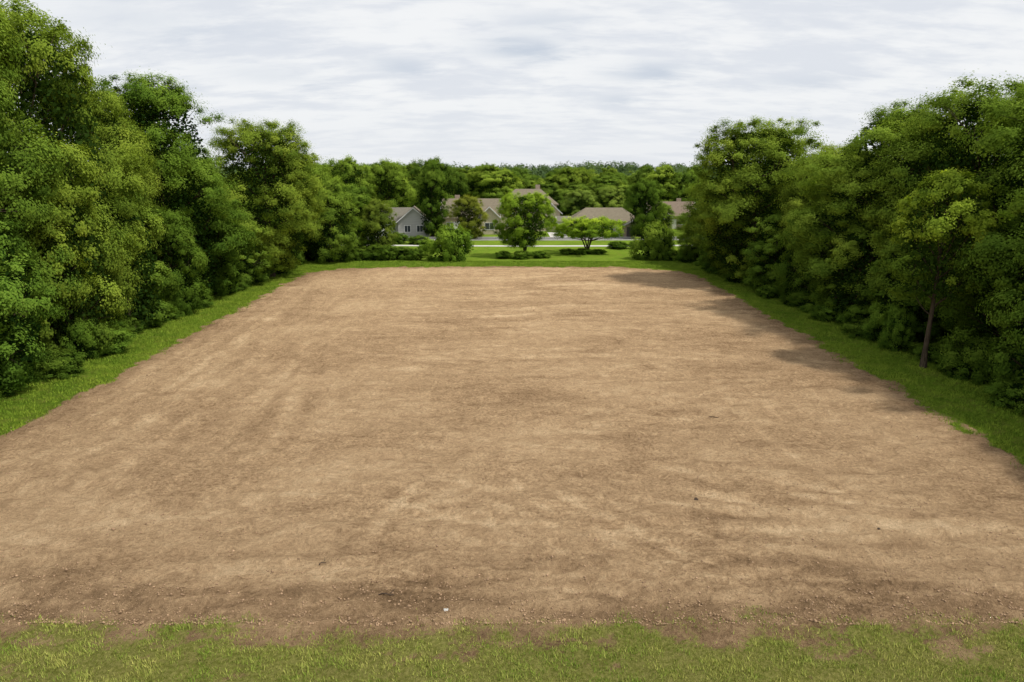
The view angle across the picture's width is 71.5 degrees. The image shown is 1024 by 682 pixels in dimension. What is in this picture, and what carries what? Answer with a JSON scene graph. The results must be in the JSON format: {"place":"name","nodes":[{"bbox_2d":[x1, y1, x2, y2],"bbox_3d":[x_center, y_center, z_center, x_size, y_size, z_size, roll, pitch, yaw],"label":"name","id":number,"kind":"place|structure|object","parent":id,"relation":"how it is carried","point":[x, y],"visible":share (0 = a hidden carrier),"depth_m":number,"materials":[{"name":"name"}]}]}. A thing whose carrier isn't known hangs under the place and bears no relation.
{"place":"outdoors","nodes":[
{"label":"outdoors","id":0,"kind":"place"},
{"bbox_2d":[374,206,429,236],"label":"house","id":1,"kind":"structure","parent":0,"point":[408,221],"depth_m":139.24,"materials":[{"name":"grey"}]},
{"bbox_2d":[441,195,502,233],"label":"house","id":2,"kind":"structure","parent":0,"point":[490,204],"depth_m":146.76,"materials":[{"name":"beige"}]},
{"bbox_2d":[0,266,1023,633],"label":"dirt field","id":3,"kind":"structure","parent":0,"point":[354,480],"depth_m":29.00,"materials":[{"name":"soil"}]},
{"bbox_2d":[0,301,1023,625],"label":"soil clods","id":4,"kind":"object","parent":3,"relation":"on","point":[512,557],"visible":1,"depth_m":20.64,"materials":[{"name":"brown soil"}]},
{"bbox_2d":[0,260,1023,681],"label":"grass verge","id":5,"kind":"object","parent":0,"point":[722,641],"depth_m":18.36,"materials":[{"name":"plant"}]},
{"bbox_2d":[0,0,1023,169],"label":"sky","id":6,"kind":"structure","parent":0,"point":[472,82],"materials":[{"name":"white"}]},
{"bbox_2d":[35,221,999,350],"bbox_3d":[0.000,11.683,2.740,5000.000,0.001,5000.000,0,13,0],"label":"ground","id":7,"kind":"structure","parent":0,"point":[484,253],"depth_m":113.40,"materials":[{"name":"green plant"}]},
{"bbox_2d":[5,347,46,382],"bbox_3d":[-28.823,1.346,41.439,3.144,2.549,3.424,7,15,27],"label":"shrub","id":8,"kind":"object","parent":7,"relation":"on","point":[35,367],"visible":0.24,"depth_m":41.46,"materials":[{"name":"green plant"}]},
{"bbox_2d":[0,210,68,399],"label":"broadleaf tree","id":9,"kind":"object","parent":7,"relation":"on","point":[13,287],"visible":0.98,"depth_m":38.99,"materials":[{"name":"green plant"}]},
{"bbox_2d":[0,0,89,347],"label":"broadleaf tree","id":10,"kind":"object","parent":7,"relation":"on","point":[40,194],"visible":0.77,"depth_m":41.08,"materials":[{"name":"green plant"}]},
{"bbox_2d":[36,348,86,380],"bbox_3d":[-27.894,1.309,43.462,3.984,1.699,4.815,-1,13,-3],"label":"shrub","id":11,"kind":"object","parent":7,"relation":"on","point":[65,366],"visible":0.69,"depth_m":42.56,"materials":[{"name":"green plant"}]},
{"bbox_2d":[0,171,139,355],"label":"broadleaf tree","id":12,"kind":"object","parent":7,"relation":"on","point":[85,230],"visible":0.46,"depth_m":45.95,"materials":[{"name":"green plant"}]},
{"bbox_2d":[53,316,103,360],"bbox_3d":[-28.397,-0.101,46.486,2.880,3.159,2.834,0,13,0],"label":"shrub","id":13,"kind":"object","parent":7,"relation":"on","point":[74,334],"visible":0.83,"depth_m":45.87,"materials":[{"name":"green plant"}]},
{"bbox_2d":[0,0,161,344],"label":"broadleaf tree","id":14,"kind":"object","parent":7,"relation":"on","point":[53,90],"visible":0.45,"depth_m":47.90,"materials":[{"name":"green plant"}]},
{"bbox_2d":[33,78,171,319],"bbox_3d":[-33.412,-11.072,57.016,11.464,19.744,13.090,-5,14,-19],"label":"broadleaf tree","id":15,"kind":"object","parent":7,"relation":"on","point":[123,129],"visible":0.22,"depth_m":55.78,"materials":[{"name":"green plant"}]},
{"bbox_2d":[95,316,128,331],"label":"shrub","id":16,"kind":"object","parent":7,"relation":"on","point":[119,325],"visible":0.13,"depth_m":51.52,"materials":[{"name":"green plant"}]},
{"bbox_2d":[84,326,142,354],"bbox_3d":[-27.966,-0.118,48.675,4.462,2.076,4.097,11,17,38],"label":"shrub","id":17,"kind":"object","parent":7,"relation":"on","point":[120,345],"visible":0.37,"depth_m":48.17,"materials":[{"name":"green plant"}]},
{"bbox_2d":[81,192,178,326],"bbox_3d":[-30.069,-5.973,54.547,7.306,10.899,7.667,7,15,27],"label":"broadleaf tree","id":18,"kind":"object","parent":7,"relation":"on","point":[149,222],"visible":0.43,"depth_m":54.78,"materials":[{"name":"green plant"}]},
{"bbox_2d":[118,315,145,337],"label":"shrub","id":19,"kind":"object","parent":7,"relation":"on","point":[131,326],"visible":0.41,"depth_m":53.55,"materials":[{"name":"green plant"}]},
{"bbox_2d":[133,296,166,329],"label":"shrub","id":20,"kind":"object","parent":7,"relation":"on","point":[149,325],"visible":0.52,"depth_m":55.81,"materials":[{"name":"green plant"}]},
{"bbox_2d":[158,300,185,322],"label":"shrub","id":21,"kind":"object","parent":7,"relation":"on","point":[171,316],"visible":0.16,"depth_m":59.17,"materials":[{"name":"green plant"}]},
{"bbox_2d":[137,203,210,313],"bbox_3d":[-29.292,-6.961,60.942,7.066,9.901,6.633,-1,13,-2],"label":"broadleaf tree","id":22,"kind":"object","parent":7,"relation":"on","point":[182,248],"visible":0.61,"depth_m":60.01,"materials":[{"name":"green plant"}]},
{"bbox_2d":[92,66,259,295],"bbox_3d":[-32.157,-13.649,64.783,14.648,21.230,16.726,12,18,41],"label":"broadleaf tree","id":23,"kind":"object","parent":7,"relation":"on","point":[146,99],"visible":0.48,"depth_m":62.95,"materials":[{"name":"green plant"}]},
{"bbox_2d":[156,281,198,317],"bbox_3d":[-28.756,-3.746,61.489,3.179,3.407,3.842,7,15,26],"label":"shrub","id":24,"kind":"object","parent":7,"relation":"on","point":[177,305],"visible":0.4,"depth_m":60.45,"materials":[{"name":"green plant"}]},
{"bbox_2d":[145,156,254,265],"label":"broadleaf tree","id":25,"kind":"object","parent":7,"relation":"on","point":[191,191],"visible":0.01,"depth_m":73.06,"materials":[{"name":"green plant"}]},
{"bbox_2d":[196,288,215,308],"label":"shrub","id":26,"kind":"object","parent":7,"relation":"on","point":[206,301],"visible":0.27,"depth_m":64.62,"materials":[{"name":"green plant"}]},
{"bbox_2d":[174,200,244,295],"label":"broadleaf tree","id":27,"kind":"object","parent":7,"relation":"on","point":[225,270],"visible":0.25,"depth_m":69.39,"materials":[{"name":"green plant"}]},
{"bbox_2d":[222,209,277,284],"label":"broadleaf tree","id":28,"kind":"object","parent":7,"relation":"on","point":[249,260],"visible":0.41,"depth_m":76.28,"materials":[{"name":"green plant"}]},
{"bbox_2d":[201,115,332,277],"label":"broadleaf tree","id":29,"kind":"object","parent":7,"relation":"on","point":[259,144],"visible":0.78,"depth_m":79.65,"materials":[{"name":"green plant"}]},
{"bbox_2d":[273,174,330,260],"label":"broadleaf tree","id":30,"kind":"object","parent":7,"relation":"on","point":[307,243],"visible":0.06,"depth_m":97.81,"materials":[{"name":"green plant"}]},
{"bbox_2d":[286,161,333,187],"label":"broadleaf tree","id":31,"kind":"object","parent":7,"relation":"on","point":[323,174],"visible":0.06,"depth_m":136.03,"materials":[{"name":"green plant"}]},
{"bbox_2d":[304,188,364,264],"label":"broadleaf tree","id":32,"kind":"object","parent":7,"relation":"on","point":[332,250],"visible":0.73,"depth_m":95.82,"materials":[{"name":"green plant"}]},
{"bbox_2d":[315,176,356,240],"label":"broadleaf tree","id":33,"kind":"object","parent":7,"relation":"on","point":[334,185],"visible":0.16,"depth_m":121.93,"materials":[{"name":"green plant"}]},
{"bbox_2d":[321,154,379,216],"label":"broadleaf tree","id":34,"kind":"object","parent":7,"relation":"on","point":[347,168],"visible":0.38,"depth_m":145.07,"materials":[{"name":"green plant"}]},
{"bbox_2d":[332,183,381,248],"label":"broadleaf tree","id":35,"kind":"object","parent":7,"relation":"on","point":[359,199],"visible":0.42,"depth_m":114.43,"materials":[{"name":"green plant"}]},
{"bbox_2d":[352,248,371,260],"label":"shrub","id":36,"kind":"object","parent":7,"relation":"on","point":[364,254],"visible":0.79,"depth_m":100.49,"materials":[{"name":"green plant"}]},
{"bbox_2d":[364,243,382,260],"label":"shrub","id":37,"kind":"object","parent":7,"relation":"on","point":[373,251],"visible":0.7,"depth_m":100.96,"materials":[{"name":"green plant"}]},
{"bbox_2d":[356,198,399,250],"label":"broadleaf tree","id":38,"kind":"object","parent":7,"relation":"on","point":[377,218],"visible":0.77,"depth_m":103.84,"materials":[{"name":"green plant"}]},
{"bbox_2d":[376,245,398,260],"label":"shrub","id":39,"kind":"object","parent":7,"relation":"on","point":[386,254],"visible":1,"depth_m":100.37,"materials":[{"name":"green plant"}]},
{"bbox_2d":[360,158,416,206],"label":"broadleaf tree","id":40,"kind":"object","parent":7,"relation":"on","point":[385,172],"visible":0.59,"depth_m":151.65,"materials":[{"name":"green plant"}]},
{"bbox_2d":[391,246,411,259],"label":"shrub","id":41,"kind":"object","parent":7,"relation":"on","point":[401,253],"visible":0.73,"depth_m":101.79,"materials":[{"name":"green plant"}]},
{"bbox_2d":[404,248,424,260],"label":"shrub","id":42,"kind":"object","parent":7,"relation":"on","point":[414,253],"visible":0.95,"depth_m":101.22,"materials":[{"name":"green plant"}]},
{"bbox_2d":[405,235,429,244],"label":"shrub","id":43,"kind":"object","parent":7,"relation":"on","point":[414,239],"visible":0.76,"depth_m":124.46,"materials":[{"name":"green plant"}]},
{"bbox_2d":[414,159,449,236],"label":"broadleaf tree","id":44,"kind":"object","parent":7,"relation":"on","point":[431,178],"visible":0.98,"depth_m":137.04,"materials":[{"name":"green plant"}]},
{"bbox_2d":[405,155,458,214],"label":"broadleaf tree","id":45,"kind":"object","parent":7,"relation":"on","point":[418,167],"visible":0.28,"depth_m":180.25,"materials":[{"name":"green plant"}]},
{"bbox_2d":[421,221,478,262],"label":"shrub","id":46,"kind":"object","parent":7,"relation":"on","point":[452,242],"visible":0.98,"depth_m":99.11,"materials":[{"name":"green plant"}]},
{"bbox_2d":[439,165,467,198],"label":"broadleaf tree","id":47,"kind":"object","parent":7,"relation":"on","point":[461,191],"visible":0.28,"depth_m":190.26,"materials":[{"name":"green plant"}]},
{"bbox_2d":[447,194,489,239],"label":"broadleaf tree","id":48,"kind":"object","parent":7,"relation":"on","point":[466,203],"visible":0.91,"depth_m":132.67,"materials":[{"name":"green plant"}]},
{"bbox_2d":[466,165,484,196],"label":"broadleaf tree","id":49,"kind":"object","parent":7,"relation":"on","point":[470,174],"visible":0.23,"depth_m":226.30,"materials":[{"name":"green plant"}]},
{"bbox_2d":[472,163,505,197],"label":"broadleaf tree","id":50,"kind":"object","parent":7,"relation":"on","point":[484,173],"visible":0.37,"depth_m":220.07,"materials":[{"name":"green plant"}]},
{"bbox_2d":[477,167,524,197],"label":"broadleaf tree","id":51,"kind":"object","parent":7,"relation":"on","point":[504,180],"visible":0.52,"depth_m":181.53,"materials":[{"name":"green plant"}]},
{"bbox_2d":[508,250,531,259],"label":"shrub","id":52,"kind":"object","parent":7,"relation":"on","point":[520,254],"visible":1,"depth_m":102.88,"materials":[{"name":"green plant"}]},
{"bbox_2d":[489,190,556,251],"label":"broadleaf tree","id":53,"kind":"object","parent":7,"relation":"on","point":[524,237],"visible":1,"depth_m":103.52,"materials":[{"name":"green plant"}]},
{"bbox_2d":[517,174,538,188],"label":"broadleaf tree","id":54,"kind":"object","parent":7,"relation":"on","point":[528,182],"visible":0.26,"depth_m":211.02,"materials":[{"name":"green plant"}]},
{"bbox_2d":[393,245,678,246],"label":"footpath","id":55,"kind":"structure","parent":7,"relation":"on","point":[529,246],"depth_m":122.74,"materials":[{"name":"concrete"}]},
{"bbox_2d":[537,182,566,215],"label":"broadleaf tree","id":56,"kind":"object","parent":7,"relation":"on","point":[553,190],"visible":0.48,"depth_m":182.16,"materials":[{"name":"green plant"}]},
{"bbox_2d":[553,165,585,211],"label":"broadleaf tree","id":57,"kind":"object","parent":7,"relation":"on","point":[566,175],"visible":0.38,"depth_m":195.52,"materials":[{"name":"green plant"}]},
{"bbox_2d":[557,182,591,215],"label":"broadleaf tree","id":58,"kind":"object","parent":7,"relation":"on","point":[572,187],"visible":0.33,"depth_m":192.51,"materials":[{"name":"green plant"}]},
{"bbox_2d":[560,188,601,215],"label":"broadleaf tree","id":59,"kind":"object","parent":7,"relation":"on","point":[580,197],"visible":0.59,"depth_m":173.06,"materials":[{"name":"green plant"}]},
{"bbox_2d":[570,168,594,188],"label":"broadleaf tree","id":60,"kind":"object","parent":7,"relation":"on","point":[582,174],"visible":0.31,"depth_m":197.98,"materials":[{"name":"green plant"}]},
{"bbox_2d":[545,215,625,248],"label":"broadleaf tree","id":61,"kind":"object","parent":7,"relation":"on","point":[574,229],"visible":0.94,"depth_m":107.48,"materials":[{"name":"green plant"}]},
{"bbox_2d":[566,208,640,236],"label":"house","id":62,"kind":"structure","parent":7,"relation":"on","point":[616,214],"depth_m":142.72,"materials":[{"name":"beige"}]},
{"bbox_2d":[582,176,627,207],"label":"broadleaf tree","id":63,"kind":"object","parent":7,"relation":"on","point":[598,184],"visible":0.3,"depth_m":185.64,"materials":[{"name":"green plant"}]},
{"bbox_2d":[213,159,1008,185],"bbox_3d":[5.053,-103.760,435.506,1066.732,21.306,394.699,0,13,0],"label":"distant wood","id":64,"kind":"object","parent":7,"relation":"on","point":[543,170],"visible":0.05,"depth_m":475.43,"materials":[{"name":"green plant"}]},
{"bbox_2d":[594,186,628,209],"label":"broadleaf tree","id":65,"kind":"object","parent":7,"relation":"on","point":[611,195],"visible":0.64,"depth_m":176.77,"materials":[{"name":"green plant"}]},
{"bbox_2d":[606,240,628,248],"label":"shrub","id":66,"kind":"object","parent":7,"relation":"on","point":[616,244],"visible":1,"depth_m":116.71,"materials":[{"name":"green plant"}]},
{"bbox_2d":[629,164,655,208],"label":"broadleaf tree","id":67,"kind":"object","parent":7,"relation":"on","point":[644,171],"visible":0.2,"depth_m":205.21,"materials":[{"name":"green plant"}]},
{"bbox_2d":[623,176,667,238],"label":"broadleaf tree","id":68,"kind":"object","parent":7,"relation":"on","point":[643,213],"visible":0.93,"depth_m":134.12,"materials":[{"name":"green plant"}]},
{"bbox_2d":[628,221,676,260],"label":"shrub","id":69,"kind":"object","parent":7,"relation":"on","point":[656,240],"visible":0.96,"depth_m":101.21,"materials":[{"name":"green plant"}]},
{"bbox_2d":[645,163,680,200],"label":"broadleaf tree","id":70,"kind":"object","parent":7,"relation":"on","point":[664,175],"visible":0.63,"depth_m":189.65,"materials":[{"name":"green plant"}]},
{"bbox_2d":[650,203,675,231],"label":"broadleaf tree","id":71,"kind":"object","parent":7,"relation":"on","point":[666,218],"visible":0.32,"depth_m":146.68,"materials":[{"name":"green plant"}]},
{"bbox_2d":[657,248,678,260],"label":"shrub","id":72,"kind":"object","parent":7,"relation":"on","point":[672,253],"visible":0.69,"depth_m":100.18,"materials":[{"name":"green plant"}]},
{"bbox_2d":[666,169,700,202],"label":"broadleaf tree","id":73,"kind":"object","parent":7,"relation":"on","point":[687,178],"visible":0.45,"depth_m":187.68,"materials":[{"name":"green plant"}]},
{"bbox_2d":[675,245,698,263],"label":"shrub","id":74,"kind":"object","parent":7,"relation":"on","point":[683,257],"visible":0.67,"depth_m":96.93,"materials":[{"name":"green plant"}]},
{"bbox_2d":[668,180,729,257],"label":"broadleaf tree","id":75,"kind":"object","parent":7,"relation":"on","point":[683,218],"visible":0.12,"depth_m":95.49,"materials":[{"name":"green plant"}]},
{"bbox_2d":[697,208,747,274],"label":"broadleaf tree","id":76,"kind":"object","parent":7,"relation":"on","point":[712,269],"visible":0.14,"depth_m":85.72,"materials":[{"name":"green plant"}]},
{"bbox_2d":[720,258,748,282],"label":"shrub","id":77,"kind":"object","parent":7,"relation":"on","point":[729,279],"visible":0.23,"depth_m":79.26,"materials":[{"name":"green plant"}]},
{"bbox_2d":[677,115,830,279],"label":"broadleaf tree","id":78,"kind":"object","parent":7,"relation":"on","point":[738,150],"visible":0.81,"depth_m":74.79,"materials":[{"name":"green plant"}]},
{"bbox_2d":[740,210,793,290],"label":"broadleaf tree","id":79,"kind":"object","parent":7,"relation":"on","point":[769,230],"visible":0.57,"depth_m":71.03,"materials":[{"name":"green plant"}]},
{"bbox_2d":[755,284,784,298],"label":"shrub","id":80,"kind":"object","parent":7,"relation":"on","point":[767,290],"visible":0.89,"depth_m":69.48,"materials":[{"name":"green plant"}]},
{"bbox_2d":[758,270,791,297],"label":"shrub","id":81,"kind":"object","parent":7,"relation":"on","point":[771,276],"visible":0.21,"depth_m":70.28,"materials":[{"name":"green plant"}]},
{"bbox_2d":[767,201,846,305],"bbox_3d":[27.320,-7.853,64.741,7.517,9.901,8.008,5,14,22],"label":"broadleaf tree","id":82,"kind":"object","parent":7,"relation":"on","point":[780,269],"visible":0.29,"depth_m":64.35,"materials":[{"name":"green plant"}]},
{"bbox_2d":[787,290,830,312],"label":"shrub","id":83,"kind":"object","parent":7,"relation":"on","point":[796,294],"visible":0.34,"depth_m":63.38,"materials":[{"name":"green plant"}]},
{"bbox_2d":[804,299,851,323],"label":"shrub","id":84,"kind":"object","parent":7,"relation":"on","point":[823,312],"visible":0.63,"depth_m":58.38,"materials":[{"name":"green plant"}]},
{"bbox_2d":[775,142,889,293],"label":"broadleaf tree","id":85,"kind":"object","parent":7,"relation":"on","point":[791,203],"visible":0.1,"depth_m":67.76,"materials":[{"name":"green plant"}]},
{"bbox_2d":[815,220,894,318],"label":"broadleaf tree","id":86,"kind":"object","parent":7,"relation":"on","point":[842,259],"visible":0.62,"depth_m":56.31,"materials":[{"name":"green plant"}]},
{"bbox_2d":[837,304,872,324],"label":"shrub","id":87,"kind":"object","parent":7,"relation":"on","point":[854,313],"visible":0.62,"depth_m":55.73,"materials":[{"name":"green plant"}]},
{"bbox_2d":[838,318,880,339],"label":"shrub","id":88,"kind":"object","parent":7,"relation":"on","point":[853,330],"visible":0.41,"depth_m":52.99,"materials":[{"name":"green plant"}]},
{"bbox_2d":[772,99,997,319],"bbox_3d":[31.451,-10.743,59.193,17.805,18.094,15.298,10,16,35],"label":"broadleaf tree","id":89,"kind":"object","parent":7,"relation":"on","point":[841,182],"visible":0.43,"depth_m":57.78,"materials":[{"name":"green plant"}]},
{"bbox_2d":[860,300,914,345],"bbox_3d":[27.172,-1.341,51.215,3.794,3.344,3.484,7,15,29],"label":"shrub","id":90,"kind":"object","parent":7,"relation":"on","point":[873,323],"visible":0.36,"depth_m":51.12,"materials":[{"name":"green plant"}]},
{"bbox_2d":[874,308,916,351],"bbox_3d":[26.546,-0.716,49.114,2.581,3.157,2.622,10,16,36],"label":"shrub","id":91,"kind":"object","parent":7,"relation":"on","point":[891,337],"visible":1,"depth_m":48.65,"materials":[{"name":"green plant"}]},
{"bbox_2d":[868,231,968,341],"bbox_3d":[29.784,-4.552,52.011,6.876,9.264,7.216,-2,13,-9],"label":"broadleaf tree","id":92,"kind":"object","parent":7,"relation":"on","point":[920,330],"visible":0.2,"depth_m":51.18,"materials":[{"name":"green plant"}]},
{"bbox_2d":[907,341,962,363],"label":"shrub","id":93,"kind":"object","parent":7,"relation":"on","point":[918,349],"visible":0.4,"depth_m":46.37,"materials":[{"name":"green plant"}]},
{"bbox_2d":[855,73,1023,344],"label":"broadleaf tree","id":94,"kind":"object","parent":7,"relation":"on","point":[959,107],"visible":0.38,"depth_m":48.86,"materials":[{"name":"green plant"}]},
{"bbox_2d":[885,165,1007,368],"bbox_3d":[25.781,-4.177,43.201,6.017,12.630,6.075,2,13,8],"label":"broadleaf tree","id":95,"kind":"object","parent":7,"relation":"on","point":[954,184],"visible":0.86,"depth_m":42.33,"materials":[{"name":"green plant"}]},
{"bbox_2d":[919,77,1023,366],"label":"broadleaf tree","id":96,"kind":"object","parent":7,"relation":"on","point":[991,248],"visible":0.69,"depth_m":40.62,"materials":[{"name":"green plant"}]},
{"bbox_2d":[932,331,1017,385],"bbox_3d":[28.361,1.028,42.144,5.070,2.918,4.194,-1,13,-4],"label":"shrub","id":97,"kind":"object","parent":7,"relation":"on","point":[977,356],"visible":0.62,"depth_m":41.52,"materials":[{"name":"green plant"}]},
{"bbox_2d":[974,238,1023,398],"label":"broadleaf tree","id":98,"kind":"object","parent":7,"relation":"on","point":[1013,319],"visible":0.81,"depth_m":37.79,"materials":[{"name":"green plant"}]},
{"bbox_2d":[975,378,1023,415],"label":"shrub","id":99,"kind":"object","parent":7,"relation":"on","point":[1002,393],"visible":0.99,"depth_m":37.02,"materials":[{"name":"green plant"}]},
{"bbox_2d":[990,360,1023,402],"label":"shrub","id":100,"kind":"object","parent":7,"relation":"on","point":[1016,378],"visible":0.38,"depth_m":37.86,"materials":[{"name":"green plant"}]},
{"bbox_2d":[501,185,562,230],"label":"house","id":101,"kind":"structure","parent":0,"point":[554,203],"depth_m":157.10,"materials":[{"name":"beige paint"}]},
{"bbox_2d":[408,237,675,239],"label":"road","id":102,"kind":"structure","parent":0,"point":[553,238],"depth_m":136.15,"materials":[{"name":"grey asphalt"}]},
{"bbox_2d":[648,198,694,228],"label":"house","id":103,"kind":"structure","parent":0,"point":[678,202],"depth_m":161.24,"materials":[{"name":"brick"}]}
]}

